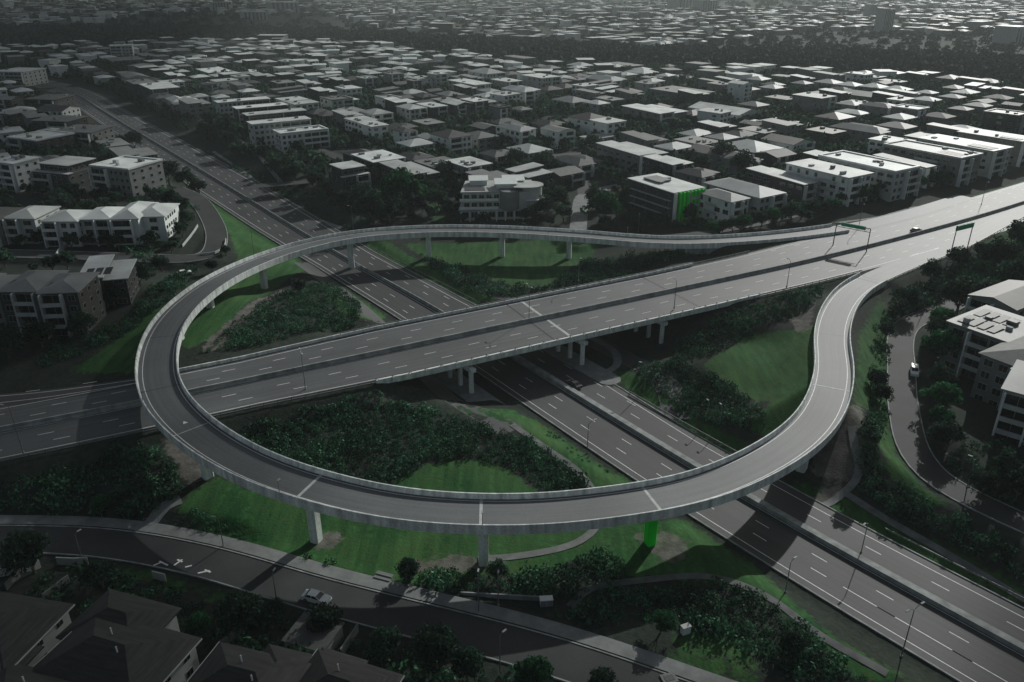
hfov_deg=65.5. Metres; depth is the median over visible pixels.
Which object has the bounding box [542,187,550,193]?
tree
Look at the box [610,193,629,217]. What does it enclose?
tree
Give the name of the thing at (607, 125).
house
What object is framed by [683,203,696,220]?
tree
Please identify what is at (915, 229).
car
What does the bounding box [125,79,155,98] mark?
apartment block
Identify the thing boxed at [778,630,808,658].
tree
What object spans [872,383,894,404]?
tree
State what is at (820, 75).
house
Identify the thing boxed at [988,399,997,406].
window
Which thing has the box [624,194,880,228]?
shrub bed
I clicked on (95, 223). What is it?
apartment block
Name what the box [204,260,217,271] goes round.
tree
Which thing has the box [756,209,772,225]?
tree
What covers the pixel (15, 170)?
apartment block
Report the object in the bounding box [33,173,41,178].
window
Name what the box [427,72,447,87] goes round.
apartment block
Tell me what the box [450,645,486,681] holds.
tree
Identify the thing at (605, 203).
tree
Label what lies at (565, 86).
house
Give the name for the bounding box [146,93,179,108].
house
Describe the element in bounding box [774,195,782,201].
window
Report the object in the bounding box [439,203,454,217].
tree
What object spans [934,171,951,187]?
tree
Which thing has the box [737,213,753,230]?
tree
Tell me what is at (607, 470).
shrub bed
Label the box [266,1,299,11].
tower block
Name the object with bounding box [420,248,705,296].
shrub bed
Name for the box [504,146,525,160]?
tree
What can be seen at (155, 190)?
tree
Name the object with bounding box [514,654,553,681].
tree
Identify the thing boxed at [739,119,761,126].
house
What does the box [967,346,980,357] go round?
window
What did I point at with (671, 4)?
tower block
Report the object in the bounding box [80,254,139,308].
apartment block
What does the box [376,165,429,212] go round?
tree
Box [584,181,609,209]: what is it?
tree
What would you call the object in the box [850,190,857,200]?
tree
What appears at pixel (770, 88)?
house
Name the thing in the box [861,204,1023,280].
ramp road
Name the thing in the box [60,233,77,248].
tree
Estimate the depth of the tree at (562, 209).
315.66 m
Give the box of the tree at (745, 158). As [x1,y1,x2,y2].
[729,149,757,166]
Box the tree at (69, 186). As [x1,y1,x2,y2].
[64,180,79,192]
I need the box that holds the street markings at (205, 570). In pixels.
[154,559,210,573]
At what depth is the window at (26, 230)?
282.25 m
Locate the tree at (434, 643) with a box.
[409,621,461,673]
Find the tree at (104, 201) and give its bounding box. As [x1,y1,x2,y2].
[95,197,112,206]
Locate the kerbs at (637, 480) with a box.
[33,80,1023,681]
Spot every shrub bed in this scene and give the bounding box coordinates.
[0,440,186,519]
[26,560,519,681]
[36,263,198,366]
[122,186,208,270]
[183,506,337,564]
[199,280,361,353]
[205,151,371,228]
[242,389,591,491]
[403,545,629,600]
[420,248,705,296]
[547,431,609,472]
[554,575,867,681]
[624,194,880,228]
[636,354,765,429]
[671,283,825,360]
[855,416,983,548]
[865,323,891,434]
[880,238,1023,324]
[947,437,1023,505]
[948,509,1023,585]
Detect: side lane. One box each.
[292,261,521,436]
[444,277,689,418]
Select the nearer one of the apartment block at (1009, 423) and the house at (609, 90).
the apartment block at (1009, 423)
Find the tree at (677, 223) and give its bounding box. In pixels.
[673,219,684,228]
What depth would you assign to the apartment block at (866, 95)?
578.99 m
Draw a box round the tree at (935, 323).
[925,315,951,333]
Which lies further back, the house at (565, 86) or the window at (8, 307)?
the house at (565, 86)
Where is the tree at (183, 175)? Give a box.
[172,166,196,186]
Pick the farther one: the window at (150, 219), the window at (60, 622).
the window at (150, 219)
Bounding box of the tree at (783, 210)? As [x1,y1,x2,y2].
[779,205,789,219]
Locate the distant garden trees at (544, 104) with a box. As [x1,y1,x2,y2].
[0,45,1023,190]
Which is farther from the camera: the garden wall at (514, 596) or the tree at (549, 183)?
the tree at (549, 183)
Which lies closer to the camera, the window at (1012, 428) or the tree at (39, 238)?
the window at (1012, 428)
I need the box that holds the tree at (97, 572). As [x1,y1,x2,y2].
[77,559,118,588]
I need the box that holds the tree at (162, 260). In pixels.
[150,254,168,270]
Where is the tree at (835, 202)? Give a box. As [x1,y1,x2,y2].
[828,198,840,213]
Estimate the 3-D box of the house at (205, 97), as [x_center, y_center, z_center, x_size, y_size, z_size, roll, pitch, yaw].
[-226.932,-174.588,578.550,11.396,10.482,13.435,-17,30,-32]
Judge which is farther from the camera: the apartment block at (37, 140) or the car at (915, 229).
the apartment block at (37, 140)
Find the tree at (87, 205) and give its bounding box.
[75,198,94,209]
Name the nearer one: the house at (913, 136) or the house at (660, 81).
the house at (913, 136)
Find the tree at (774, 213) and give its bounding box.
[767,207,781,225]
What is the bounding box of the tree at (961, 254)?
[946,245,974,266]
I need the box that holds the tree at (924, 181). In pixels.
[919,176,928,187]
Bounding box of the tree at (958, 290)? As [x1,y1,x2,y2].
[935,274,977,313]
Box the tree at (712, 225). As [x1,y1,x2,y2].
[705,220,722,234]
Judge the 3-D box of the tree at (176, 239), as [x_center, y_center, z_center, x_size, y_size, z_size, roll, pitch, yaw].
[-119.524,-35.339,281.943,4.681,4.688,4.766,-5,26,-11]
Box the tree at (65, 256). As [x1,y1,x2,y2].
[51,250,76,269]
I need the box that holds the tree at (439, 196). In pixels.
[424,188,447,210]
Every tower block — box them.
[209,2,229,10]
[240,11,267,19]
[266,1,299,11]
[569,9,605,13]
[612,6,639,14]
[667,0,693,8]
[693,0,717,11]
[863,4,877,14]
[873,8,895,31]
[991,25,1023,43]
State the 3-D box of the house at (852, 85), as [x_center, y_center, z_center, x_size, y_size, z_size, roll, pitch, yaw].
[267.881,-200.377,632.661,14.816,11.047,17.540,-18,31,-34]
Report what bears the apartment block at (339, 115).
on the ground
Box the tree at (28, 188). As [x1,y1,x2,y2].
[25,183,34,194]
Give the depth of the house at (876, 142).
398.28 m
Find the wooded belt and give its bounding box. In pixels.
[0,22,1023,84]
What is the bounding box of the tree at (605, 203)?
[580,191,622,219]
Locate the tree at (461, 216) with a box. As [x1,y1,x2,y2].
[456,213,466,223]
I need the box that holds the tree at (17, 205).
[13,203,26,206]
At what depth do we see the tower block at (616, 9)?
1688.30 m
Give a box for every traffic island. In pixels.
[433,369,505,404]
[541,345,620,384]
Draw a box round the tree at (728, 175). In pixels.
[722,173,735,178]
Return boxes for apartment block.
[0,67,48,86]
[0,96,23,109]
[0,108,35,128]
[0,155,40,192]
[0,207,25,246]
[0,270,68,336]
[0,273,19,325]
[1,205,60,244]
[5,129,75,151]
[23,94,76,105]
[29,155,95,194]
[30,115,87,129]
[35,272,106,338]
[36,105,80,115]
[38,209,91,247]
[57,124,114,146]
[78,206,123,245]
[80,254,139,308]
[87,155,166,197]
[104,56,144,63]
[108,201,179,246]
[109,44,134,56]
[121,72,148,82]
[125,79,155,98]
[139,82,180,102]
[165,96,196,104]
[194,66,231,75]
[201,82,218,92]
[213,96,270,117]
[232,102,287,124]
[242,108,306,129]
[246,116,310,145]
[270,80,295,87]
[272,125,330,151]
[296,79,321,90]
[304,59,318,64]
[319,95,353,107]
[328,160,371,193]
[331,109,363,129]
[341,149,370,161]
[350,149,405,188]
[355,75,378,88]
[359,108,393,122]
[374,94,401,107]
[379,159,439,204]
[383,71,404,82]
[391,127,417,146]
[395,103,427,122]
[406,78,421,89]
[416,102,447,120]
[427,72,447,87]
[428,129,472,154]
[440,98,473,114]
[444,156,492,179]
[448,78,491,92]
[458,174,542,220]
[461,97,489,113]
[468,67,505,82]
[488,104,511,120]
[491,77,522,88]
[495,123,536,145]
[502,85,541,104]
[522,73,560,87]
[539,125,575,148]
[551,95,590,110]
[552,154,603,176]
[566,62,593,70]
[567,112,605,135]
[579,133,615,145]
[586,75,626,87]
[596,140,668,175]
[621,103,687,123]
[624,68,658,75]
[627,173,705,222]
[635,81,659,92]
[649,85,715,100]
[677,74,693,82]
[686,143,754,169]
[688,101,761,119]
[698,188,751,221]
[703,177,787,214]
[707,81,727,97]
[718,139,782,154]
[727,80,752,101]
[746,165,818,202]
[761,133,814,151]
[785,158,873,206]
[791,92,837,112]
[818,150,922,201]
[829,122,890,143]
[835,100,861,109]
[843,89,872,100]
[858,102,892,117]
[873,153,941,188]
[882,139,983,186]
[891,104,929,120]
[917,134,1013,178]
[939,305,1023,379]
[957,128,1023,166]
[963,280,1023,316]
[970,336,1023,410]
[981,108,1023,134]
[992,359,1023,446]
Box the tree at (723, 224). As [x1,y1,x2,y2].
[718,219,729,233]
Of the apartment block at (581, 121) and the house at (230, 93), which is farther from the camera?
the house at (230, 93)
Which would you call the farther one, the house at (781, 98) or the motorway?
the house at (781, 98)
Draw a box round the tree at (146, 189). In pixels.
[142,184,151,195]
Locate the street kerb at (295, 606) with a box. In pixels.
[0,525,690,681]
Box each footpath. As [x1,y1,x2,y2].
[0,515,736,681]
[134,495,181,532]
[213,151,341,228]
[226,130,282,181]
[478,423,597,561]
[566,573,888,675]
[589,337,621,371]
[822,426,862,505]
[835,206,917,222]
[845,493,1023,601]
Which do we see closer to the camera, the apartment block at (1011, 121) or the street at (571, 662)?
the street at (571, 662)
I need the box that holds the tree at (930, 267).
[919,258,946,280]
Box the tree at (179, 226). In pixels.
[171,220,186,237]
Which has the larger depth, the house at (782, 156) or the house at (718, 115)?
the house at (718, 115)
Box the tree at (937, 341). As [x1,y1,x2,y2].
[920,327,962,366]
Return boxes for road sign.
[832,222,870,251]
[950,222,974,252]
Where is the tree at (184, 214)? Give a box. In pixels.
[179,209,189,219]
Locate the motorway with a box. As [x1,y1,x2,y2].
[0,182,1023,460]
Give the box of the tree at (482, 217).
[474,211,492,224]
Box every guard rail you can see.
[0,380,375,460]
[380,251,475,301]
[629,392,736,451]
[693,250,749,263]
[760,270,861,294]
[885,528,1023,598]
[888,217,1022,281]
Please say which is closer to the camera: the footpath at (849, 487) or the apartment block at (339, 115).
the footpath at (849, 487)
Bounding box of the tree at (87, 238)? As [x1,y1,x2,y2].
[79,234,95,245]
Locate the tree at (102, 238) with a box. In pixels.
[96,232,111,247]
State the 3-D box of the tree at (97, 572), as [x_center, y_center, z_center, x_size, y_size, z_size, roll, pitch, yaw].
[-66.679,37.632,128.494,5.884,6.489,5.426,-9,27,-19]
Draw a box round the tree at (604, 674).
[587,665,618,681]
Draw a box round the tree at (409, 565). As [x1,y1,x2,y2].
[394,556,420,581]
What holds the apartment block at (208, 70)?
on the ground
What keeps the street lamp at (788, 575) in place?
on the ground
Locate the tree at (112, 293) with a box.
[103,283,125,306]
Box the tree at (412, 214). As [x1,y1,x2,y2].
[407,212,417,220]
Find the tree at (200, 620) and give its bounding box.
[184,609,212,637]
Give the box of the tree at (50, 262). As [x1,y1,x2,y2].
[41,256,60,269]
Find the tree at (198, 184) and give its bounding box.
[187,177,206,192]
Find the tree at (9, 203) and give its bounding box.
[4,201,14,206]
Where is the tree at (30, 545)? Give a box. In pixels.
[0,529,51,579]
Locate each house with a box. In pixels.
[0,87,7,95]
[0,126,24,146]
[0,152,9,158]
[0,591,74,671]
[0,664,69,681]
[1,80,15,84]
[1,106,36,110]
[4,85,25,88]
[10,87,33,95]
[21,111,47,128]
[31,155,59,161]
[32,589,201,681]
[36,128,59,130]
[95,138,130,148]
[109,146,158,157]
[143,77,160,81]
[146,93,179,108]
[158,79,185,90]
[163,72,185,79]
[170,102,180,113]
[171,78,193,83]
[178,97,211,120]
[187,641,312,681]
[188,93,208,101]
[208,89,237,101]
[210,78,237,88]
[210,94,228,105]
[228,81,253,92]
[230,74,249,80]
[237,88,259,97]
[238,80,260,86]
[249,72,274,83]
[251,93,279,100]
[271,85,307,97]
[275,96,308,103]
[285,69,304,74]
[286,99,319,115]
[299,647,404,681]
[306,108,332,121]
[310,87,336,104]
[317,74,343,85]
[323,58,340,63]
[328,77,350,85]
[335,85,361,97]
[336,107,363,112]
[343,116,377,133]
[344,76,355,84]
[356,120,388,139]
[372,86,402,97]
[383,97,417,114]
[388,123,418,132]
[389,81,406,87]
[395,138,435,152]
[399,152,434,161]
[401,95,413,99]
[403,89,427,94]
[406,75,432,89]
[411,92,437,100]
[411,118,445,127]
[413,156,451,174]
[417,99,436,102]
[418,133,432,141]
[423,88,443,94]
[431,97,460,102]
[434,90,464,97]
[450,75,459,78]
[453,84,476,94]
[456,95,471,99]
[459,74,482,80]
[465,169,508,180]
[467,131,497,149]
[468,122,495,134]
[473,92,493,97]
[478,88,500,92]
[479,149,508,168]
[482,98,498,111]
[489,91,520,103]
[489,118,525,124]
[504,162,552,190]
[506,143,552,159]
[513,106,531,119]
[531,119,565,127]
[537,86,562,95]
[540,65,560,70]
[547,166,585,188]
[555,83,571,91]
[561,79,571,83]
[565,77,585,83]
[571,83,597,93]
[575,88,604,99]
[584,100,609,112]
[587,79,617,86]
[590,116,626,136]
[592,95,624,108]
[594,85,619,96]
[614,88,643,103]
[620,130,667,147]
[622,87,644,92]
[639,78,664,86]
[642,154,693,177]
[653,141,691,156]
[654,103,673,107]
[673,136,720,145]
[674,167,720,186]
[676,88,709,104]
[676,129,715,137]
[686,109,697,124]
[696,108,732,124]
[698,78,721,89]
[698,120,735,133]
[704,133,740,142]
[715,76,739,82]
[723,130,758,139]
[723,155,764,174]
[737,126,779,136]
[738,101,768,109]
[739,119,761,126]
[746,76,770,84]
[751,87,759,97]
[755,148,796,167]
[759,84,784,94]
[760,82,785,86]
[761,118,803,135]
[764,95,791,108]
[790,74,814,81]
[790,80,812,87]
[803,150,828,159]
[805,126,846,143]
[812,71,843,80]
[813,79,842,86]
[814,112,855,122]
[818,88,851,100]
[832,86,849,90]
[834,108,869,119]
[835,81,862,89]
[840,100,866,102]
[845,71,873,81]
[858,83,888,90]
[867,135,916,153]
[871,91,902,102]
[873,80,892,85]
[877,121,917,136]
[878,79,907,86]
[880,85,913,92]
[882,113,917,122]
[886,96,915,104]
[887,88,919,97]
[904,132,932,140]
[905,71,928,82]
[913,96,941,105]
[916,90,938,96]
[921,112,956,125]
[926,122,965,136]
[935,74,958,82]
[938,94,965,103]
[943,85,963,91]
[947,106,973,120]
[950,89,979,97]
[952,125,979,128]
[957,76,989,85]
[963,102,993,116]
[964,82,992,94]
[968,98,996,104]
[982,78,1002,84]
[982,94,1013,101]
[990,85,1001,94]
[1001,87,1023,97]
[1001,101,1023,110]
[1019,93,1023,102]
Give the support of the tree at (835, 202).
on the ground
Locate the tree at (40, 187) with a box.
[31,181,49,196]
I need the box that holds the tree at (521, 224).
[517,222,530,226]
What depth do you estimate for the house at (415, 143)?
425.66 m
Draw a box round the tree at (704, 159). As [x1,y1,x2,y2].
[688,153,712,167]
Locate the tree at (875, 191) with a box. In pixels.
[869,184,879,198]
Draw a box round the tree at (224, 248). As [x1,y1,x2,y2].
[219,244,230,255]
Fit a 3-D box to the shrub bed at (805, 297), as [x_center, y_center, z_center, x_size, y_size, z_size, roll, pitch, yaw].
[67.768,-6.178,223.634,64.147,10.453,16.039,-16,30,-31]
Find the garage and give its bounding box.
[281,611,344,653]
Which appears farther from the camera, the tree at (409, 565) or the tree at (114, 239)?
the tree at (114, 239)
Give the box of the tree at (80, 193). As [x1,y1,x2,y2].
[69,188,86,201]
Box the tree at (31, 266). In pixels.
[27,262,38,269]
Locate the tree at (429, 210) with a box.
[424,206,435,219]
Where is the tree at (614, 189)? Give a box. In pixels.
[610,185,618,194]
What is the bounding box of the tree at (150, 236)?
[136,229,158,247]
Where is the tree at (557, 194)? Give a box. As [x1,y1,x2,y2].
[545,185,568,206]
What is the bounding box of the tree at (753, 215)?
[747,210,759,224]
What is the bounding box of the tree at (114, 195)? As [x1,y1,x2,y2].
[105,191,120,203]
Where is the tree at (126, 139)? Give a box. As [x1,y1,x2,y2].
[115,134,130,142]
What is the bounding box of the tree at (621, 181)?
[616,178,628,187]
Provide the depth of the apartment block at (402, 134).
443.84 m
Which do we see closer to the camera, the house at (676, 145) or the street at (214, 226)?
the street at (214, 226)
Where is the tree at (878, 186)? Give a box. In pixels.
[874,181,887,193]
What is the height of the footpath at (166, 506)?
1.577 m
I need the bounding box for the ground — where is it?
[0,0,1023,681]
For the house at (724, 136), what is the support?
on the ground
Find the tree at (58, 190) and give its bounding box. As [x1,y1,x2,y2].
[54,187,65,193]
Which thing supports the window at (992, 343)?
in the apartment block at (982, 328)
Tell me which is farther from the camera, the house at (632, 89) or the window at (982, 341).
the house at (632, 89)
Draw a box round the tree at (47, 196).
[41,191,59,200]
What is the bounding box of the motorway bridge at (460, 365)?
[340,262,759,393]
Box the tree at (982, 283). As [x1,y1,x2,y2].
[971,278,1000,291]
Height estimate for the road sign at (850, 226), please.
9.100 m
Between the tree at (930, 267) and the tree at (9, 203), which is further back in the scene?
the tree at (9, 203)
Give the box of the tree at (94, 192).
[88,188,97,197]
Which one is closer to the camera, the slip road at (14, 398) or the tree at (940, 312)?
the slip road at (14, 398)
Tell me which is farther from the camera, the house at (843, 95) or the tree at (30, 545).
the house at (843, 95)
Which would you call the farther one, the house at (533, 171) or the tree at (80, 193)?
the house at (533, 171)
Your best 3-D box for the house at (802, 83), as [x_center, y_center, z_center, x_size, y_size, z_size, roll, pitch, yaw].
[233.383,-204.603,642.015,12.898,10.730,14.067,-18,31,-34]
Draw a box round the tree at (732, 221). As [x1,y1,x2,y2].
[726,215,741,232]
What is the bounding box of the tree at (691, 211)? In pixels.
[683,206,697,220]
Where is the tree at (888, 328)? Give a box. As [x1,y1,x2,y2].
[877,321,897,338]
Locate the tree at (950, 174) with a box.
[945,170,955,183]
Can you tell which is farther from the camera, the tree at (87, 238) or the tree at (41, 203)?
the tree at (41, 203)
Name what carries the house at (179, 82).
on the ground
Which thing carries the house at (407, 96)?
on the ground
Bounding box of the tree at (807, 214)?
[798,210,814,224]
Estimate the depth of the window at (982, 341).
191.40 m
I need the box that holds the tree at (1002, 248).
[984,235,1023,266]
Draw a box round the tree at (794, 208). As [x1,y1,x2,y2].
[786,199,803,219]
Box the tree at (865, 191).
[856,185,873,203]
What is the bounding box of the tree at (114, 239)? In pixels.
[106,233,124,250]
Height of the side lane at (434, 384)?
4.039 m
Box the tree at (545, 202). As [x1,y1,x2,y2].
[535,194,557,217]
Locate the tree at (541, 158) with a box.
[530,151,551,168]
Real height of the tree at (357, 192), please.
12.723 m
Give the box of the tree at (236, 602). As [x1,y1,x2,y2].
[213,588,263,636]
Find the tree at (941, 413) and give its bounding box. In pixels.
[927,404,955,424]
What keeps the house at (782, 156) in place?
on the ground
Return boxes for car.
[177,269,190,275]
[301,589,331,603]
[565,379,581,389]
[659,672,678,681]
[910,227,921,231]
[910,363,919,376]
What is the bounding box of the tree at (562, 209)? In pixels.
[554,203,572,222]
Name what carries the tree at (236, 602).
on the ground
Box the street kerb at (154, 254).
[8,187,227,262]
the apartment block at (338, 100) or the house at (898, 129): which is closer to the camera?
the house at (898, 129)
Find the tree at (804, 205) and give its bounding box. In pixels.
[798,202,808,217]
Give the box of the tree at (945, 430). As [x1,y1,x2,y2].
[925,418,968,450]
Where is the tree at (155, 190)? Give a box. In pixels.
[149,187,161,201]
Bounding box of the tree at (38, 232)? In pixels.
[29,229,41,243]
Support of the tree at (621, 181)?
on the ground
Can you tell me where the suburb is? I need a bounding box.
[0,0,1023,84]
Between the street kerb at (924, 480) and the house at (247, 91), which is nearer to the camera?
the street kerb at (924, 480)
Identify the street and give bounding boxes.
[0,526,685,681]
[7,187,226,261]
[252,151,345,187]
[312,147,342,160]
[348,148,590,156]
[554,156,590,193]
[569,169,713,229]
[887,299,1023,531]
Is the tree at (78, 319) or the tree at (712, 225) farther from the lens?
the tree at (712, 225)
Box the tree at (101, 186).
[96,183,105,195]
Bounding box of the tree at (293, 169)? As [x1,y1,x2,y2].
[283,162,302,180]
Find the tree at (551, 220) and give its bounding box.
[545,217,554,225]
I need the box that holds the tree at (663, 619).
[644,608,678,633]
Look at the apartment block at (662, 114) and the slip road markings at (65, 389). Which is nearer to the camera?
the slip road markings at (65, 389)
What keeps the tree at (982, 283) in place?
on the ground
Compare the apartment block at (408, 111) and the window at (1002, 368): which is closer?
the window at (1002, 368)
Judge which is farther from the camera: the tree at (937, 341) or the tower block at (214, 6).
the tower block at (214, 6)
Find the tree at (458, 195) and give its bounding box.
[454,192,461,202]
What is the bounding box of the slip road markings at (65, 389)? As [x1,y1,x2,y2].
[0,380,132,402]
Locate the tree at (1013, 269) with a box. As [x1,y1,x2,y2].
[996,252,1023,280]
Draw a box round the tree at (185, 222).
[179,219,190,228]
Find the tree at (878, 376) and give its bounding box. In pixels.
[866,368,889,384]
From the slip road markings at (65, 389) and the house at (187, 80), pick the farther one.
the house at (187, 80)
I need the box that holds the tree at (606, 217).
[598,215,609,221]
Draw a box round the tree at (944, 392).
[919,381,962,405]
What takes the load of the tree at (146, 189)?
on the ground
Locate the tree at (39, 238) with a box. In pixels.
[32,235,43,246]
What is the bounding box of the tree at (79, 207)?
[72,205,83,209]
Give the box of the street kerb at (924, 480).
[886,298,1023,533]
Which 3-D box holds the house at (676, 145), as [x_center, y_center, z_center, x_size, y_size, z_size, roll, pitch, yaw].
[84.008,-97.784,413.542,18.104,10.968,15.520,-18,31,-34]
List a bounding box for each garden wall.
[0,560,40,576]
[4,570,20,589]
[42,574,69,598]
[55,244,67,253]
[55,557,88,565]
[151,570,166,581]
[182,224,197,246]
[199,238,225,254]
[215,624,247,644]
[340,623,358,652]
[461,591,538,600]
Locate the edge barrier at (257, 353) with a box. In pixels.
[179,334,340,371]
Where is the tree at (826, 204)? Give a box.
[817,200,832,215]
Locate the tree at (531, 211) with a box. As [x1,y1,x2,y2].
[519,204,537,222]
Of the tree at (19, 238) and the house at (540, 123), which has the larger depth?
the house at (540, 123)
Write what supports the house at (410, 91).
on the ground
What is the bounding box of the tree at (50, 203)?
[42,200,59,205]
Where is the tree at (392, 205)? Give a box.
[376,195,401,223]
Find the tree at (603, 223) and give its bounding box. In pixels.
[597,219,607,229]
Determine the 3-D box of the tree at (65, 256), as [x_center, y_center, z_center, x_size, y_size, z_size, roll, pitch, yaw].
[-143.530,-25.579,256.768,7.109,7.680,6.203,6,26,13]
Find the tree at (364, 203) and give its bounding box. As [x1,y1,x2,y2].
[351,187,388,223]
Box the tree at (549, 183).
[542,179,558,189]
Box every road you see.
[0,378,136,406]
[34,80,1023,681]
[668,164,1023,235]
[833,195,975,231]
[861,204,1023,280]
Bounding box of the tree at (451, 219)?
[446,217,456,223]
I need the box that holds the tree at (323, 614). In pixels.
[305,601,342,632]
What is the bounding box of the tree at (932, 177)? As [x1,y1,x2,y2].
[927,169,941,186]
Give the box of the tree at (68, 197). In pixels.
[55,191,75,207]
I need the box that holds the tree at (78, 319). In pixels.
[65,310,97,336]
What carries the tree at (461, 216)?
on the ground
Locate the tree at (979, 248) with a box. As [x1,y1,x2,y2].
[973,241,993,261]
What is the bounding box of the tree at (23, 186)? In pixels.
[20,183,26,191]
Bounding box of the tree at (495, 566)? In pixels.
[484,557,509,578]
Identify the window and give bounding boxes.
[1,164,8,169]
[2,294,10,299]
[3,172,10,176]
[5,179,12,183]
[5,305,13,310]
[6,220,15,225]
[8,229,17,233]
[8,316,16,321]
[15,294,31,301]
[19,306,34,312]
[22,317,37,322]
[23,221,31,224]
[25,229,32,233]
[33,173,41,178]
[42,295,59,303]
[43,223,54,228]
[45,307,62,313]
[46,232,56,236]
[48,240,58,245]
[48,318,65,324]
[52,329,67,335]
[55,618,63,628]
[67,295,75,300]
[70,306,77,311]
[84,221,91,225]
[86,230,93,233]
[91,168,99,173]
[93,176,100,180]
[96,221,107,226]
[98,230,108,234]
[112,221,129,226]
[113,279,123,283]
[114,229,131,234]
[117,238,133,243]
[117,298,127,303]
[149,218,156,221]
[151,226,158,230]
[183,654,190,663]
[186,666,193,678]
[291,121,299,125]
[313,143,320,147]
[321,142,328,146]
[359,175,368,180]
[451,138,460,142]
[451,144,460,148]
[471,212,477,217]
[498,157,505,161]
[498,211,503,216]
[507,211,512,216]
[573,174,581,179]
[573,180,581,185]
[582,166,590,170]
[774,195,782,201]
[912,169,918,175]
[944,360,955,369]
[947,351,958,358]
[953,327,964,336]
[961,368,975,379]
[964,357,978,368]
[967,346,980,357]
[970,298,990,307]
[970,333,988,346]
[974,393,983,400]
[977,381,986,390]
[980,370,989,379]
[983,358,993,367]
[988,340,998,347]
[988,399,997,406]
[991,387,1000,396]
[994,375,1004,384]
[996,433,1018,442]
[997,421,1023,434]
[998,364,1008,373]
[1000,408,1023,421]
[1004,393,1023,408]
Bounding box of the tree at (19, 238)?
[12,234,26,245]
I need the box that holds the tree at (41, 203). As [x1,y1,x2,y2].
[38,199,52,205]
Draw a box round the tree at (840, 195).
[835,190,850,200]
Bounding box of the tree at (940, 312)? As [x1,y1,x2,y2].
[928,305,955,321]
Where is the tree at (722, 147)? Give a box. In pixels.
[710,140,737,153]
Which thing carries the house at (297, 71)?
on the ground
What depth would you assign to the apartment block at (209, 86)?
611.02 m
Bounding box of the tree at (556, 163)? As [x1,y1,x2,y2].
[544,157,566,169]
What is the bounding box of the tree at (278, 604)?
[263,597,286,615]
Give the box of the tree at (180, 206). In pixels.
[178,202,187,210]
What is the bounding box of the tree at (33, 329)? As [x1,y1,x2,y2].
[20,319,55,347]
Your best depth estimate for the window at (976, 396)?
183.71 m
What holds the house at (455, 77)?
on the ground
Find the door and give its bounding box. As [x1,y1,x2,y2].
[541,601,552,606]
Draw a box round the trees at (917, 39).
[0,0,1023,51]
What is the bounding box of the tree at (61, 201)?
[54,197,69,209]
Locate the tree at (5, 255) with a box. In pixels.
[0,247,15,267]
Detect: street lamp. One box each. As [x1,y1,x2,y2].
[0,404,24,452]
[75,529,81,556]
[211,516,223,545]
[272,567,276,597]
[299,348,305,389]
[477,568,479,611]
[497,570,499,606]
[499,629,506,676]
[586,419,596,453]
[784,556,796,592]
[860,523,867,552]
[900,601,924,657]
[966,454,974,487]
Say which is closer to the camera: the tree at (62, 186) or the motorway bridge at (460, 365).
the motorway bridge at (460, 365)
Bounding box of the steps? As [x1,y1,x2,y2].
[373,570,393,581]
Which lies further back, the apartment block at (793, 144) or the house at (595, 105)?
the house at (595, 105)
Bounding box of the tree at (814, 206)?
[806,198,823,212]
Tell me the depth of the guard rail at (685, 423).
182.34 m
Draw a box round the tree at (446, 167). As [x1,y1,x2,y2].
[434,159,455,175]
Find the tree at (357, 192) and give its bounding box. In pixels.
[348,182,372,197]
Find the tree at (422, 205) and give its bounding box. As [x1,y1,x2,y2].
[415,202,427,212]
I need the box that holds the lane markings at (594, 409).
[0,81,1023,681]
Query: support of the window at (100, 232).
in the apartment block at (95, 223)
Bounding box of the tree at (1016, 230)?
[1007,219,1023,247]
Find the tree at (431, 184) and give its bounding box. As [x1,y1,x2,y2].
[412,171,438,201]
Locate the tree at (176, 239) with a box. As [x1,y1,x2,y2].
[168,236,180,241]
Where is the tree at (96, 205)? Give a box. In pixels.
[91,202,103,209]
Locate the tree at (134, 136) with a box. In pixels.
[124,130,142,147]
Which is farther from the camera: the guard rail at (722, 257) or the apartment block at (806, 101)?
the apartment block at (806, 101)
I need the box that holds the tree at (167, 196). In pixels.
[161,189,178,202]
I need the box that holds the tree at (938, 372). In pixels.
[926,361,959,384]
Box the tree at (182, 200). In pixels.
[170,194,190,205]
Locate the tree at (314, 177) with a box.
[304,169,325,188]
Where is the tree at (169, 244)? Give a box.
[160,240,177,252]
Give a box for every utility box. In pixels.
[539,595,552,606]
[680,622,691,635]
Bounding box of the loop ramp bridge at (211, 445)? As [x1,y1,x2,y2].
[135,223,887,566]
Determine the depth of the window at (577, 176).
369.11 m
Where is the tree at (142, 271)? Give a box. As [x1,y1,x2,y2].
[135,263,149,285]
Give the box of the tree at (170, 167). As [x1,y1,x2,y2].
[162,160,180,185]
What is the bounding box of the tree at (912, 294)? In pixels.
[889,284,924,309]
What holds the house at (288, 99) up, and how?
on the ground
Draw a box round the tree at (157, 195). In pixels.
[147,192,161,201]
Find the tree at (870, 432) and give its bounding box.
[860,424,881,447]
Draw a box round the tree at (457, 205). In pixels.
[453,202,460,211]
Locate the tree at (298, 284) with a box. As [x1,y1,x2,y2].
[290,278,306,291]
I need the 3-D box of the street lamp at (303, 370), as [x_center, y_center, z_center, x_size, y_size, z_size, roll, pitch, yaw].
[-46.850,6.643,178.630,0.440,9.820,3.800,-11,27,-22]
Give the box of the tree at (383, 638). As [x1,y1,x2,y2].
[366,625,401,661]
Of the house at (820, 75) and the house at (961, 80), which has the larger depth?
the house at (820, 75)
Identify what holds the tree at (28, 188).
on the ground
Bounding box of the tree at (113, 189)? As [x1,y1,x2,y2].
[110,187,121,192]
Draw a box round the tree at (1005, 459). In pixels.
[992,446,1023,477]
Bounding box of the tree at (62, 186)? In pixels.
[55,182,65,191]
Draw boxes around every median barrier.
[0,201,1023,431]
[42,83,444,312]
[510,355,1023,654]

